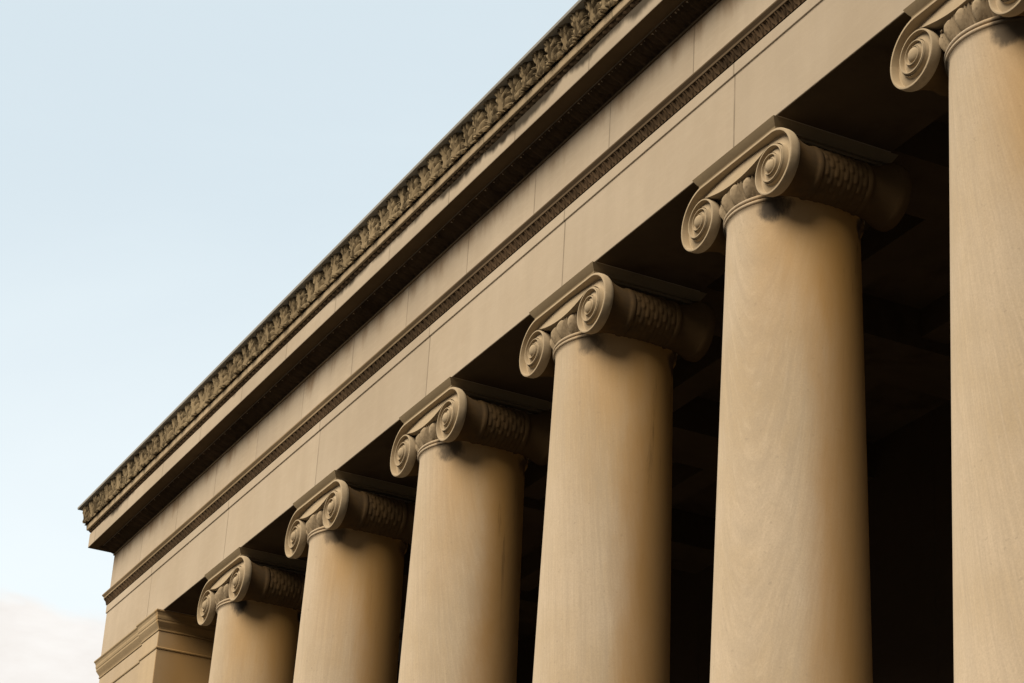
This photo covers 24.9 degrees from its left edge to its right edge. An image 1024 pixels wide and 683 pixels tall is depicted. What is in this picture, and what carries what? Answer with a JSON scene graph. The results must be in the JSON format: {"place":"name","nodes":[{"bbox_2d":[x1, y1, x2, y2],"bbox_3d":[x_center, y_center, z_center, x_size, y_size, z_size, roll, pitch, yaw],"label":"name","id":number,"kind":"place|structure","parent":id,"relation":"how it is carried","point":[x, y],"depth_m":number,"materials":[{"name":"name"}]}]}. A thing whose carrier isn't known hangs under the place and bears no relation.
{"place":"outdoors","nodes":[
{"label":"outdoors","id":0,"kind":"place"},
{"bbox_2d":[0,0,577,682],"label":"sky","id":1,"kind":"structure","parent":0,"point":[171,171],"materials":[{"name":"blue"}]},
{"bbox_2d":[77,0,953,682],"bbox_3d":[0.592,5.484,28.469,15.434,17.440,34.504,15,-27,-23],"label":"columned building","id":2,"kind":"structure","parent":0,"point":[577,138],"depth_m":31.75,"materials":[{"name":"stone"}]},
{"bbox_2d":[197,547,306,682],"bbox_3d":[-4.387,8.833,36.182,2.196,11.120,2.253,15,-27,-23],"label":"stone column","id":3,"kind":"structure","parent":2,"relation":"attached to","point":[250,603],"depth_m":37.46,"materials":[{"name":"stone"}]},
{"bbox_2d":[285,470,416,682],"bbox_3d":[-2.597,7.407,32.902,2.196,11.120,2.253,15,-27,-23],"label":"stone column","id":4,"kind":"structure","parent":2,"relation":"attached to","point":[349,535],"depth_m":34.06,"materials":[{"name":"stone"}]},
{"bbox_2d":[390,377,551,682],"bbox_3d":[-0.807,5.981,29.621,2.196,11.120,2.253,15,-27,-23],"label":"stone column","id":5,"kind":"structure","parent":2,"relation":"attached to","point":[464,451],"depth_m":30.62,"materials":[{"name":"stone"}]},
{"bbox_2d":[519,261,714,682],"bbox_3d":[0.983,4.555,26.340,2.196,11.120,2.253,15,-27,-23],"label":"stone column","id":6,"kind":"structure","parent":2,"relation":"attached to","point":[603,345],"depth_m":27.13,"materials":[{"name":"stone"}]},
{"bbox_2d":[681,115,911,682],"bbox_3d":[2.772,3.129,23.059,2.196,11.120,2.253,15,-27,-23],"label":"stone column","id":7,"kind":"structure","parent":2,"relation":"attached to","point":[780,211],"depth_m":23.59,"materials":[{"name":"stone"}]},
{"bbox_2d":[890,0,1023,682],"bbox_3d":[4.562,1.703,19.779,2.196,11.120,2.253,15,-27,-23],"label":"stone column","id":8,"kind":"structure","parent":2,"relation":"attached to","point":[966,57],"depth_m":20.20,"materials":[{"name":"stone"}]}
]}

